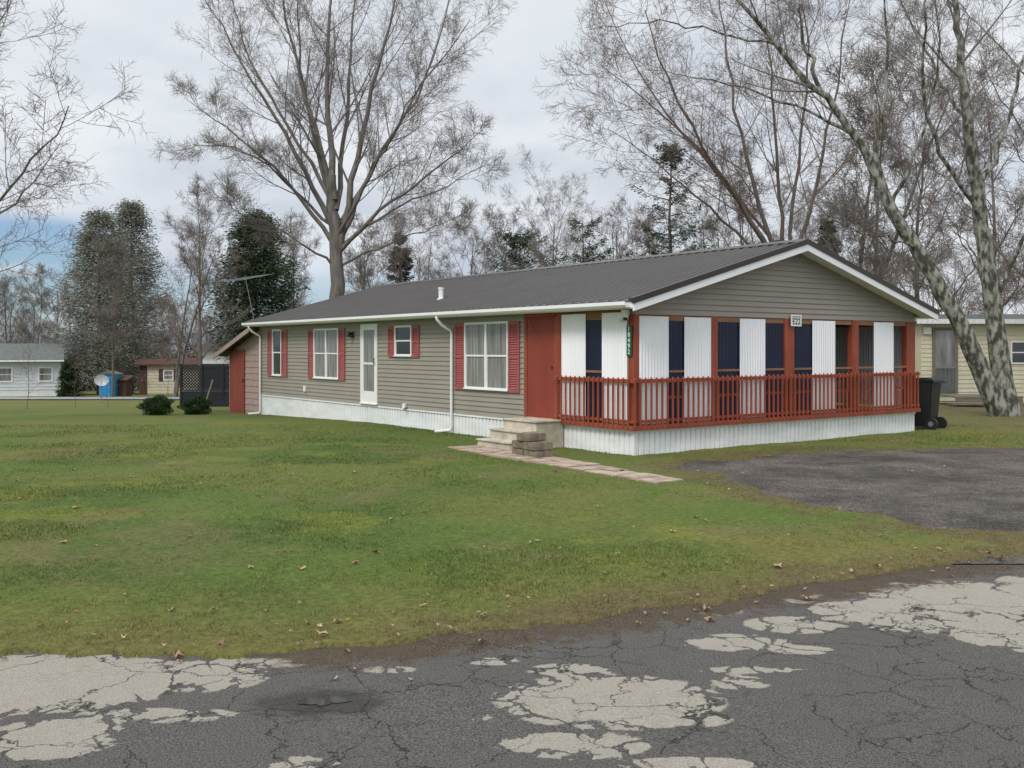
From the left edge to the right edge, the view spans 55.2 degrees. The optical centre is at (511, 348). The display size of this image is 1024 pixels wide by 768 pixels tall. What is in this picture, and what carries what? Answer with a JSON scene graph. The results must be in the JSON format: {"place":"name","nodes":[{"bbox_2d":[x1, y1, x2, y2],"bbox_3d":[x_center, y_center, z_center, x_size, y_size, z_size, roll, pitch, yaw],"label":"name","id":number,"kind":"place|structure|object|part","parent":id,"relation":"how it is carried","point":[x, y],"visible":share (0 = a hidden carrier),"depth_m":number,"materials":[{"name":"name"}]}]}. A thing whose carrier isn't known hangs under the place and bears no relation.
{"place":"outdoors","nodes":[
{"label":"outdoors","id":0,"kind":"place"},
{"bbox_2d":[0,397,179,398],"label":"road","id":1,"kind":"structure","parent":0,"point":[80,397],"depth_m":54.79,"materials":[{"name":"grey asphalt"}]},
{"bbox_2d":[0,332,230,352],"bbox_3d":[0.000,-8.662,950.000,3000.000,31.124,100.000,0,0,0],"label":"hills","id":2,"kind":"structure","parent":0,"point":[144,341],"depth_m":967.08,"materials":[{"name":"plant"}]},
{"bbox_2d":[0,564,1023,767],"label":"road","id":3,"kind":"structure","parent":0,"point":[917,668],"depth_m":5.37,"materials":[{"name":"grey asphalt"}]},
{"bbox_2d":[298,697,352,705],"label":"puddle","id":4,"kind":"object","parent":3,"relation":"on","point":[321,702],"visible":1,"depth_m":5.26,"materials":[{"name":"liquid"}]},
{"bbox_2d":[0,362,1023,658],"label":"lawn","id":5,"kind":"structure","parent":0,"point":[160,532],"depth_m":9.91,"materials":[{"name":"green plant"}]},
{"bbox_2d":[0,262,42,342],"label":"bare tree","id":6,"kind":"object","parent":5,"relation":"on","point":[5,286],"visible":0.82,"depth_m":78.02,"materials":[{"name":"grey plant"}]},
{"bbox_2d":[8,342,45,405],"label":"sapling","id":7,"kind":"object","parent":5,"relation":"on","point":[28,355],"visible":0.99,"depth_m":36.01,"materials":[{"name":"brown plant"}]},
{"bbox_2d":[0,343,63,395],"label":"neighbour house","id":8,"kind":"structure","parent":5,"relation":"on","point":[45,366],"depth_m":61.46,"materials":[{"name":"grey"}]},
{"bbox_2d":[0,367,12,381],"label":"window","id":9,"kind":"structure","parent":8,"relation":"in","point":[6,374],"depth_m":60.71,"materials":[{"name":"white plastic"}]},
{"bbox_2d":[38,367,52,381],"bbox_3d":[-29.387,1.625,61.601,0.850,0.950,0.031,0,0,-25],"label":"window","id":10,"kind":"structure","parent":8,"relation":"in","point":[45,374],"depth_m":61.62,"materials":[{"name":"white plastic"}]},
{"bbox_2d":[11,261,64,343],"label":"bare tree","id":11,"kind":"object","parent":5,"relation":"on","point":[40,299],"visible":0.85,"depth_m":74.01,"materials":[{"name":"grey plant"}]},
{"bbox_2d":[40,270,95,366],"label":"bare tree","id":12,"kind":"object","parent":5,"relation":"on","point":[65,313],"visible":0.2,"depth_m":78.16,"materials":[{"name":"grey plant"}]},
{"bbox_2d":[54,360,85,396],"bbox_3d":[-27.220,1.990,60.079,2.062,2.719,1.957,0,0,0],"label":"evergreen shrub","id":13,"kind":"object","parent":5,"relation":"on","point":[66,375],"visible":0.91,"depth_m":59.78,"materials":[{"name":"green plant"}]},
{"bbox_2d":[64,356,85,405],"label":"sapling","id":14,"kind":"object","parent":5,"relation":"on","point":[76,378],"visible":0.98,"depth_m":36.98,"materials":[{"name":"brown plant"}]},
{"bbox_2d":[0,0,152,309],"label":"bare tree","id":15,"kind":"object","parent":5,"relation":"on","point":[21,192],"visible":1,"depth_m":25.78,"materials":[{"name":"grey plant"}]},
{"bbox_2d":[38,206,159,394],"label":"spruce tree","id":16,"kind":"object","parent":5,"relation":"on","point":[101,221],"visible":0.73,"depth_m":66.46,"materials":[{"name":"green plant"}]},
{"bbox_2d":[94,375,108,402],"bbox_3d":[-18.414,1.850,43.867,0.541,1.355,0.377,0,0,0],"label":"satellite dish","id":17,"kind":"object","parent":5,"relation":"on","point":[100,380],"visible":0.88,"depth_m":43.95,"materials":[{"name":"grey metal"}]},
{"bbox_2d":[97,358,122,408],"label":"sapling","id":18,"kind":"object","parent":5,"relation":"on","point":[106,366],"visible":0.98,"depth_m":35.98,"materials":[{"name":"brown plant"}]},
{"bbox_2d":[99,371,122,395],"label":"storage shed","id":19,"kind":"structure","parent":5,"relation":"on","point":[116,378],"depth_m":60.50,"materials":[{"name":"blue"}]},
{"bbox_2d":[104,378,109,395],"bbox_3d":[-25.036,2.375,60.484,0.400,1.150,0.027,0,0,0],"label":"door","id":20,"kind":"structure","parent":19,"relation":"in","point":[108,384],"depth_m":60.48,"materials":[{"name":"blue plastic"}]},
{"bbox_2d":[85,228,149,396],"bbox_3d":[-23.615,-2.018,58.468,3.366,10.366,4.339,0,0,-2],"label":"bare tree","id":21,"kind":"object","parent":5,"relation":"on","point":[110,308],"visible":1,"depth_m":58.08,"materials":[{"name":"grey plant"}]},
{"bbox_2d":[117,375,133,395],"bbox_3d":[-24.436,2.350,61.500,0.950,1.300,1.200,0,0,0],"label":"lean to","id":22,"kind":"object","parent":5,"relation":"on","point":[124,385],"visible":0.82,"depth_m":61.07,"materials":[{"name":"brown wood"}]},
{"bbox_2d":[74,196,181,392],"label":"spruce tree","id":23,"kind":"object","parent":5,"relation":"on","point":[132,214],"visible":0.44,"depth_m":71.73,"materials":[{"name":"green plant"}]},
{"bbox_2d":[100,237,170,358],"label":"bare tree","id":24,"kind":"object","parent":5,"relation":"on","point":[150,310],"visible":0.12,"depth_m":83.56,"materials":[{"name":"grey plant"}]},
{"bbox_2d":[136,393,174,414],"bbox_3d":[-11.116,1.797,30.510,1.194,0.797,1.175,0,0,0],"label":"round bush","id":25,"kind":"object","parent":5,"relation":"on","point":[156,404],"visible":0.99,"depth_m":30.30,"materials":[{"name":"green plant"}]},
{"bbox_2d":[134,358,197,394],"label":"neighbour cottage","id":26,"kind":"structure","parent":5,"relation":"on","point":[148,368],"depth_m":65.95,"materials":[{"name":"beige"}]},
{"bbox_2d":[163,370,173,379],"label":"window","id":27,"kind":"structure","parent":26,"relation":"in","point":[166,376],"depth_m":65.94,"materials":[{"name":"white plastic"}]},
{"bbox_2d":[154,344,179,398],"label":"sapling","id":28,"kind":"object","parent":5,"relation":"on","point":[165,366],"visible":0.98,"depth_m":47.96,"materials":[{"name":"brown plant"}]},
{"bbox_2d":[141,214,225,396],"bbox_3d":[-20.160,-2.542,60.078,6.416,11.549,4.476,0,0,39],"label":"bare tree","id":29,"kind":"object","parent":5,"relation":"on","point":[177,370],"visible":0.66,"depth_m":59.80,"materials":[{"name":"grey plant"}]},
{"bbox_2d":[177,395,211,414],"bbox_3d":[-10.038,1.827,31.021,1.081,0.739,1.098,0,0,37],"label":"round bush","id":30,"kind":"object","parent":5,"relation":"on","point":[194,405],"visible":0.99,"depth_m":30.79,"materials":[{"name":"green plant"}]},
{"bbox_2d":[149,173,252,387],"bbox_3d":[-16.424,-3.115,52.175,5.518,12.246,6.962,0,0,-29],"label":"bare tree","id":31,"kind":"object","parent":5,"relation":"on","point":[200,270],"visible":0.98,"depth_m":52.14,"materials":[{"name":"brown plant"}]},
{"bbox_2d":[180,364,228,406],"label":"lattice fence","id":32,"kind":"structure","parent":5,"relation":"on","point":[218,374],"depth_m":39.49,"materials":[{"name":"black paint"}]},
{"bbox_2d":[206,380,212,398],"bbox_3d":[-10.269,1.630,33.019,0.040,1.450,0.140,8,-45,-7],"label":"leaning board","id":33,"kind":"object","parent":5,"relation":"on","point":[210,387],"visible":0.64,"depth_m":33.19,"materials":[{"name":"grey wood"}]},
{"bbox_2d":[192,342,228,363],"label":"white garage","id":34,"kind":"structure","parent":5,"relation":"on","point":[208,358],"depth_m":54.00,"materials":[{"name":"plastic"}]},
{"bbox_2d":[213,327,260,413],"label":"garden shed","id":35,"kind":"structure","parent":5,"relation":"on","point":[241,350],"depth_m":31.81,"materials":[{"name":"red wood"}]},
{"bbox_2d":[230,350,244,412],"bbox_3d":[-9.095,1.085,32.333,0.049,2.070,1.317,0,0,-36],"label":"door","id":36,"kind":"structure","parent":35,"relation":"in","point":[237,357],"depth_m":32.27,"materials":[{"name":"red wood"}]},
{"bbox_2d":[214,274,270,318],"bbox_3d":[-8.456,-1.529,31.280,1.280,1.875,2.325,0,0,18],"label":"tv antenna","id":37,"kind":"object","parent":35,"relation":"on","point":[245,278],"visible":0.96,"depth_m":31.37,"materials":[{"name":"grey metal"}]},
{"bbox_2d":[191,222,283,335],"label":"bare tree","id":38,"kind":"object","parent":5,"relation":"on","point":[224,279],"visible":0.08,"depth_m":69.71,"materials":[{"name":"grey plant"}]},
{"bbox_2d":[193,206,311,362],"bbox_3d":[-14.485,-2.210,56.021,7.876,12.100,7.206,0,0,-37],"label":"spruce tree","id":39,"kind":"object","parent":5,"relation":"on","point":[273,266],"visible":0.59,"depth_m":55.28,"materials":[{"name":"green plant"}]},
{"bbox_2d":[262,207,322,315],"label":"bare tree","id":40,"kind":"object","parent":5,"relation":"on","point":[296,252],"visible":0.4,"depth_m":61.22,"materials":[{"name":"grey plant"}]},
{"bbox_2d":[150,0,516,298],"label":"maple tree","id":41,"kind":"object","parent":5,"relation":"on","point":[336,234],"visible":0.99,"depth_m":37.78,"materials":[{"name":"grey plant"}]},
{"bbox_2d":[343,213,395,293],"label":"bare tree","id":42,"kind":"object","parent":5,"relation":"on","point":[368,272],"visible":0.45,"depth_m":55.96,"materials":[{"name":"grey plant"}]},
{"bbox_2d":[382,234,414,284],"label":"pine tree","id":43,"kind":"object","parent":5,"relation":"on","point":[406,270],"visible":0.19,"depth_m":65.74,"materials":[{"name":"green plant"}]},
{"bbox_2d":[380,205,460,283],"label":"bare tree","id":44,"kind":"object","parent":5,"relation":"on","point":[411,252],"visible":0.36,"depth_m":64.48,"materials":[{"name":"grey plant"}]},
{"bbox_2d":[415,202,517,279],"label":"bare tree","id":45,"kind":"object","parent":5,"relation":"on","point":[482,248],"visible":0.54,"depth_m":57.94,"materials":[{"name":"grey plant"}]},
{"bbox_2d":[1,313,944,391],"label":"undergrowth","id":46,"kind":"object","parent":5,"relation":"on","point":[85,387],"visible":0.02,"depth_m":84.13,"materials":[{"name":"plant"}]},
{"bbox_2d":[1,465,1009,679],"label":"fallen leaves","id":47,"kind":"object","parent":5,"relation":"on","point":[703,607],"visible":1,"depth_m":7.35,"materials":[{"name":"brown plant"}]},
{"bbox_2d":[481,203,530,270],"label":"bare tree","id":48,"kind":"object","parent":5,"relation":"on","point":[496,238],"visible":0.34,"depth_m":64.32,"materials":[{"name":"grey plant"}]},
{"bbox_2d":[0,199,1023,358],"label":"woodland","id":49,"kind":"object","parent":5,"relation":"on","point":[958,300],"visible":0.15,"depth_m":94.62,"materials":[{"name":"plant"}]},
{"bbox_2d":[484,227,559,271],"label":"pine tree","id":50,"kind":"object","parent":5,"relation":"on","point":[513,240],"visible":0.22,"depth_m":61.71,"materials":[{"name":"green plant"}]},
{"bbox_2d":[500,143,602,267],"bbox_3d":[1.846,-4.758,55.852,7.362,13.840,6.555,0,0,-43],"label":"bare tree","id":51,"kind":"object","parent":5,"relation":"on","point":[538,254],"visible":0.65,"depth_m":55.40,"materials":[{"name":"grey plant"}]},
{"bbox_2d":[531,217,632,266],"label":"pine tree","id":52,"kind":"object","parent":5,"relation":"on","point":[582,257],"visible":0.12,"depth_m":57.81,"materials":[{"name":"green plant"}]},
{"bbox_2d":[241,238,938,455],"bbox_3d":[0.547,0.085,26.471,9.485,4.529,17.840,0,0,-36],"label":"mobile home","id":53,"kind":"object","parent":5,"relation":"on","point":[725,353],"visible":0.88,"depth_m":20.02,"materials":[{"name":"grey plastic"}]},
{"bbox_2d":[271,329,281,375],"bbox_3d":[-7.133,0.127,29.660,0.056,1.407,0.708,0,0,-36],"label":"window","id":54,"kind":"structure","parent":53,"relation":"in","point":[276,334],"depth_m":29.72,"materials":[{"name":"white plastic"}]},
{"bbox_2d":[313,328,337,379],"bbox_3d":[-5.129,0.144,26.912,0.056,1.388,1.561,0,0,-36],"label":"window","id":55,"kind":"structure","parent":53,"relation":"in","point":[325,341],"depth_m":26.90,"materials":[{"name":"white plastic"}]},
{"bbox_2d":[359,324,377,404],"bbox_3d":[-3.657,0.397,24.877,0.082,2.042,0.908,0,0,-36],"label":"door","id":56,"kind":"structure","parent":53,"relation":"in","point":[368,332],"depth_m":24.89,"materials":[{"name":"white plastic"}]},
{"bbox_2d":[393,325,411,356],"bbox_3d":[-2.620,-0.180,23.480,0.056,0.745,0.835,0,0,-36],"label":"window","id":57,"kind":"structure","parent":53,"relation":"in","point":[402,334],"depth_m":23.50,"materials":[{"name":"white plastic"}]},
{"bbox_2d":[463,321,508,390],"bbox_3d":[-0.561,0.159,20.667,0.056,1.438,1.634,0,0,-36],"label":"window","id":58,"kind":"structure","parent":53,"relation":"in","point":[485,343],"depth_m":20.64,"materials":[{"name":"white plastic"}]},
{"bbox_2d":[527,316,553,417],"bbox_3d":[0.570,0.360,19.195,0.060,1.960,0.868,0,0,-36],"label":"door","id":59,"kind":"structure","parent":53,"relation":"in","point":[540,330],"depth_m":19.19,"materials":[{"name":"red wood"}]},
{"bbox_2d":[627,325,631,355],"bbox_3d":[2.045,-0.140,17.093,0.014,0.540,0.130,0,0,-36],"label":"number sign","id":60,"kind":"object","parent":53,"relation":"attached to","point":[629,340],"visible":1,"depth_m":17.07,"materials":[{"name":"green metal"}]},
{"bbox_2d":[791,315,801,325],"bbox_3d":[5.691,-0.560,19.589,0.330,0.230,0.016,0,0,-36],"label":"lot sign","id":61,"kind":"object","parent":53,"relation":"attached to","point":[796,320],"visible":1,"depth_m":19.59,"materials":[{"name":"white"}]},
{"bbox_2d":[578,192,661,260],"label":"bare tree","id":62,"kind":"object","parent":5,"relation":"on","point":[619,209],"visible":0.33,"depth_m":62.66,"materials":[{"name":"grey plant"}]},
{"bbox_2d":[623,204,674,257],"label":"bare tree","id":63,"kind":"object","parent":5,"relation":"on","point":[641,209],"visible":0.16,"depth_m":71.65,"materials":[{"name":"grey plant"}]},
{"bbox_2d":[606,139,719,259],"bbox_3d":[8.219,-4.210,50.217,6.534,12.827,5.698,0,0,28],"label":"spruce tree","id":64,"kind":"object","parent":5,"relation":"on","point":[669,235],"visible":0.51,"depth_m":49.91,"materials":[{"name":"green plant"}]},
{"bbox_2d":[662,172,755,252],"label":"bare tree","id":65,"kind":"object","parent":5,"relation":"on","point":[686,208],"visible":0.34,"depth_m":60.28,"materials":[{"name":"grey plant"}]},
{"bbox_2d":[531,0,914,244],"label":"bare tree","id":66,"kind":"object","parent":5,"relation":"on","point":[702,151],"visible":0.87,"depth_m":40.50,"materials":[{"name":"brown plant"}]},
{"bbox_2d":[697,135,785,248],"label":"bare tree","id":67,"kind":"object","parent":5,"relation":"on","point":[743,197],"visible":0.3,"depth_m":51.75,"materials":[{"name":"grey plant"}]},
{"bbox_2d":[754,168,843,242],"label":"bare tree","id":68,"kind":"object","parent":5,"relation":"on","point":[783,192],"visible":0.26,"depth_m":65.52,"materials":[{"name":"grey plant"}]},
{"bbox_2d":[580,0,1023,416],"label":"mossy tree","id":69,"kind":"object","parent":5,"relation":"on","point":[994,383],"visible":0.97,"depth_m":27.00,"materials":[{"name":"grey plant"}]},
{"bbox_2d":[814,218,841,254],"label":"spruce tree","id":70,"kind":"object","parent":5,"relation":"on","point":[827,235],"visible":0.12,"depth_m":51.79,"materials":[{"name":"green plant"}]},
{"bbox_2d":[793,20,977,288],"bbox_3d":[16.670,-6.567,45.963,6.864,17.709,9.838,0,0,-40],"label":"bare tree","id":71,"kind":"object","parent":5,"relation":"on","point":[916,180],"visible":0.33,"depth_m":45.06,"materials":[{"name":"grey plant"}]},
{"bbox_2d":[816,33,971,285],"bbox_3d":[16.192,-5.816,42.170,6.780,16.197,5.260,0,0,-23],"label":"bare tree","id":72,"kind":"object","parent":5,"relation":"on","point":[856,195],"visible":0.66,"depth_m":42.09,"materials":[{"name":"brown plant"}]},
{"bbox_2d":[829,0,1023,313],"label":"bare tree","id":73,"kind":"object","parent":5,"relation":"on","point":[922,179],"visible":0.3,"depth_m":49.18,"materials":[{"name":"grey plant"}]},
{"bbox_2d":[914,377,947,429],"bbox_3d":[9.693,1.278,22.871,0.590,1.214,0.730,0,0,-43],"label":"wheeled bin","id":74,"kind":"object","parent":5,"relation":"on","point":[927,417],"visible":0.88,"depth_m":22.68,"materials":[{"name":"black plastic"}]},
{"bbox_2d":[888,0,1023,306],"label":"bare tree","id":75,"kind":"object","parent":5,"relation":"on","point":[999,189],"visible":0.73,"depth_m":32.14,"materials":[{"name":"grey plant"}]},
{"bbox_2d":[909,35,1023,313],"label":"bare tree","id":76,"kind":"object","parent":5,"relation":"on","point":[994,235],"visible":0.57,"depth_m":46.77,"materials":[{"name":"grey plant"}]},
{"bbox_2d":[915,314,1023,402],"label":"neighbour trailer","id":77,"kind":"object","parent":5,"relation":"on","point":[938,352],"visible":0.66,"depth_m":33.51,"materials":[{"name":"yellow plastic"}]},
{"bbox_3d":[14.816,0.402,33.477,0.873,2.242,0.041,0,0,-1],"label":"door","id":78,"kind":"part","parent":77,"relation":"part of","materials":[{"name":"grey wood"}]},
{"bbox_3d":[17.734,0.137,33.540,1.300,0.787,0.031,0,0,-1],"label":"window","id":79,"kind":"part","parent":77,"relation":"part of","materials":[{"name":"white plastic"}]},
{"bbox_2d":[940,394,1023,405],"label":"wooden landing","id":80,"kind":"object","parent":5,"relation":"on","point":[968,399],"visible":0.53,"depth_m":31.66,"materials":[{"name":"grey wood"}]},
{"bbox_2d":[0,0,1023,338],"label":"sky","id":81,"kind":"structure","parent":0,"point":[116,32],"materials":[{"name":"white"}]},
{"bbox_2d":[448,445,683,483],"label":"path","id":82,"kind":"structure","parent":0,"point":[568,463],"depth_m":15.56,"materials":[{"name":"beige concrete"}]},
{"bbox_2d":[512,448,523,455],"bbox_3d":[0.256,1.812,17.129,0.400,0.135,0.340,0,0,-34],"label":"paving block","id":83,"kind":"object","parent":82,"relation":"on","point":[517,451],"depth_m":17.00,"materials":[{"name":"beige concrete"}]},
{"bbox_2d":[512,440,524,448],"bbox_3d":[0.252,1.673,17.151,0.400,0.135,0.340,0,0,-40],"label":"paving block","id":84,"kind":"object","parent":83,"relation":"on","point":[517,444],"depth_m":17.03,"materials":[{"name":"beige concrete"}]},
{"bbox_2d":[476,417,562,449],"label":"entry steps","id":85,"kind":"structure","parent":82,"relation":"on","point":[506,435],"depth_m":18.44,"materials":[{"name":"beige concrete"}]},
{"bbox_2d":[524,450,552,457],"bbox_3d":[0.456,1.812,16.805,0.400,0.135,0.340,0,0,-39],"label":"paving block","id":86,"kind":"object","parent":82,"relation":"on","point":[544,453],"depth_m":16.68,"materials":[{"name":"beige concrete"}]},
{"bbox_2d":[523,441,552,450],"bbox_3d":[0.444,1.673,16.821,0.400,0.135,0.340,0,0,-32],"label":"paving block","id":87,"kind":"object","parent":86,"relation":"on","point":[538,445],"depth_m":16.70,"materials":[{"name":"beige concrete"}]},
{"bbox_2d":[517,432,545,441],"bbox_3d":[0.334,1.532,16.988,0.400,0.135,0.340,0,0,-43],"label":"paving block","id":88,"kind":"object","parent":87,"relation":"on","point":[531,436],"depth_m":16.86,"materials":[{"name":"grey concrete"}]},
{"bbox_2d":[654,441,1023,563],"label":"driveway","id":89,"kind":"structure","parent":0,"point":[977,488],"depth_m":13.78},
{"bbox_2d":[837,378,845,407],"bbox_3d":[7.315,0.845,21.929,0.594,1.031,0.586,0,0,33],"label":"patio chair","id":90,"kind":"object","parent":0,"point":[844,391],"visible":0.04,"depth_m":21.60,"materials":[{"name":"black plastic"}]}
]}

